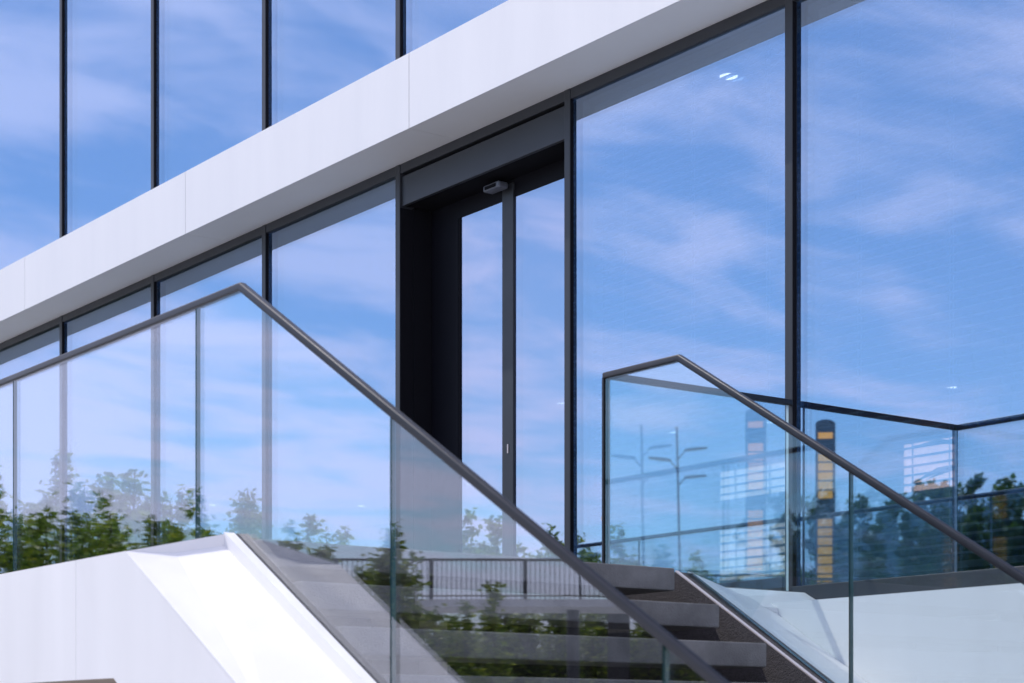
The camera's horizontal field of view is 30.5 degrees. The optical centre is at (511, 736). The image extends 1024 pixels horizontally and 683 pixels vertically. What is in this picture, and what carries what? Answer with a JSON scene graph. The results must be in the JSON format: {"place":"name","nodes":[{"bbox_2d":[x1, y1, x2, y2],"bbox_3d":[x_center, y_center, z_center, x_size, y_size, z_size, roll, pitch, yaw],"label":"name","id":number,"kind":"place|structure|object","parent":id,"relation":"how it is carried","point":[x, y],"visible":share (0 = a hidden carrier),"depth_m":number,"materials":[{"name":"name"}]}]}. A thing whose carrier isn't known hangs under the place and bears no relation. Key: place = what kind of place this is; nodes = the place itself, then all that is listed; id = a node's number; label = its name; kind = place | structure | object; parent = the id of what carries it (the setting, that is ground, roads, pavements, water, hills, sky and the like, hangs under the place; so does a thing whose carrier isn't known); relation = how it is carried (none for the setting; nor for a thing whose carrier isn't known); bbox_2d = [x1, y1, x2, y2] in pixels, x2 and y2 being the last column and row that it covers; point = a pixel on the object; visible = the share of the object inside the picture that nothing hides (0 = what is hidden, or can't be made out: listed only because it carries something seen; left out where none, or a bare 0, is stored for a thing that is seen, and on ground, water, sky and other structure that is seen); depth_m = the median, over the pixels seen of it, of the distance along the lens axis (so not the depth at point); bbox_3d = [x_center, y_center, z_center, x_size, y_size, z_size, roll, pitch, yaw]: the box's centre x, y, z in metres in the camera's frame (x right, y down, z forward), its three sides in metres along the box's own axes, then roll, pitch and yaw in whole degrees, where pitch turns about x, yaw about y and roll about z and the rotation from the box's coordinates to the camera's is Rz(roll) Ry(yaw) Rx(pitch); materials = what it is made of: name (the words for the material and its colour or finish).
{"place":"outdoors","nodes":[
{"label":"outdoors","id":0,"kind":"place"},
{"bbox_2d":[0,0,1023,599],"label":"office building","id":1,"kind":"structure","parent":0,"point":[490,242],"depth_m":12.23,"materials":[{"name":"white"}]},
{"bbox_2d":[0,0,58,269],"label":"window pane","id":2,"kind":"structure","parent":1,"relation":"in","point":[29,29],"depth_m":18.70,"materials":[{"name":"blue glass"}]},
{"bbox_2d":[0,326,58,573],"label":"window pane","id":3,"kind":"structure","parent":1,"relation":"in","point":[37,394],"depth_m":18.64,"materials":[{"name":"blue glass"}]},
{"bbox_2d":[65,0,150,234],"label":"window pane","id":4,"kind":"structure","parent":1,"relation":"in","point":[108,42],"depth_m":17.24,"materials":[{"name":"blue glass"}]},
{"bbox_2d":[65,285,150,561],"bbox_3d":[-3.694,-2.413,17.218,0.027,3.095,1.924,0,0,-37],"label":"window pane","id":5,"kind":"structure","parent":1,"relation":"in","point":[108,388],"depth_m":17.19,"materials":[{"name":"blue glass"}]},
{"bbox_2d":[157,0,261,185],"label":"window pane","id":6,"kind":"structure","parent":1,"relation":"in","point":[209,52],"depth_m":15.66,"materials":[{"name":"blue glass"}]},
{"bbox_2d":[157,237,261,545],"bbox_3d":[-2.512,-2.413,15.622,0.026,3.095,1.924,0,0,-36],"label":"window pane","id":7,"kind":"structure","parent":1,"relation":"in","point":[231,327],"depth_m":15.54,"materials":[{"name":"blue glass"}]},
{"bbox_2d":[269,0,394,126],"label":"window pane","id":8,"kind":"structure","parent":1,"relation":"in","point":[318,48],"depth_m":14.14,"materials":[{"name":"blue glass"}]},
{"bbox_2d":[269,178,394,547],"bbox_3d":[-1.346,-2.413,14.047,0.027,3.095,1.869,0,0,-37],"label":"window pane","id":9,"kind":"structure","parent":1,"relation":"in","point":[332,269],"depth_m":13.99,"materials":[{"name":"blue glass"}]},
{"bbox_2d":[403,0,507,55],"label":"window pane","id":10,"kind":"structure","parent":1,"relation":"in","point":[424,21],"depth_m":12.93,"materials":[{"name":"blue glass"}]},
{"bbox_2d":[458,182,514,556],"bbox_3d":[-0.166,-2.247,12.856,0.067,2.931,0.659,0,0,-37],"label":"door leaf","id":11,"kind":"structure","parent":1,"relation":"in","point":[486,237],"depth_m":12.83,"materials":[{"name":"blue"}]},
{"bbox_2d":[515,178,563,559],"bbox_3d":[0.295,-2.197,12.244,0.054,2.833,0.869,0,0,-37],"label":"door leaf","id":12,"kind":"structure","parent":1,"relation":"in","point":[539,213],"depth_m":12.36,"materials":[{"name":"blue glass"}]},
{"bbox_2d":[574,7,784,582],"bbox_3d":[0.949,-2.413,10.941,0.030,3.095,1.869,0,0,-37],"label":"window pane","id":13,"kind":"structure","parent":1,"relation":"in","point":[679,159],"depth_m":10.84,"materials":[{"name":"blue glass"}]},
{"bbox_2d":[797,0,1023,585],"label":"window pane","id":14,"kind":"structure","parent":1,"relation":"in","point":[910,113],"depth_m":9.50,"materials":[{"name":"blue glass"}]},
{"label":"ground","id":15,"kind":"structure","parent":0,"visible":0},
{"bbox_2d":[0,532,446,682],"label":"white parapet","id":16,"kind":"structure","parent":15,"relation":"on","point":[227,607],"depth_m":7.14,"materials":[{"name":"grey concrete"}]},
{"bbox_2d":[0,282,729,682],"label":"glass balustrade","id":17,"kind":"object","parent":16,"relation":"on","point":[646,622],"visible":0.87,"depth_m":6.54,"materials":[{"name":"grey"}]},
{"bbox_2d":[253,539,834,682],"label":"entrance staircase","id":18,"kind":"structure","parent":15,"relation":"on","point":[507,619],"depth_m":7.96,"materials":[{"name":"concrete"}]},
{"bbox_2d":[601,354,1023,682],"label":"glass balustrade","id":19,"kind":"object","parent":18,"relation":"on","point":[724,390],"visible":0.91,"depth_m":8.65,"materials":[{"name":"grey"}]},
{"bbox_2d":[688,571,1023,682],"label":"white plinth","id":20,"kind":"structure","parent":15,"relation":"on","point":[967,635],"depth_m":8.79,"materials":[{"name":"white concrete"}]}
]}

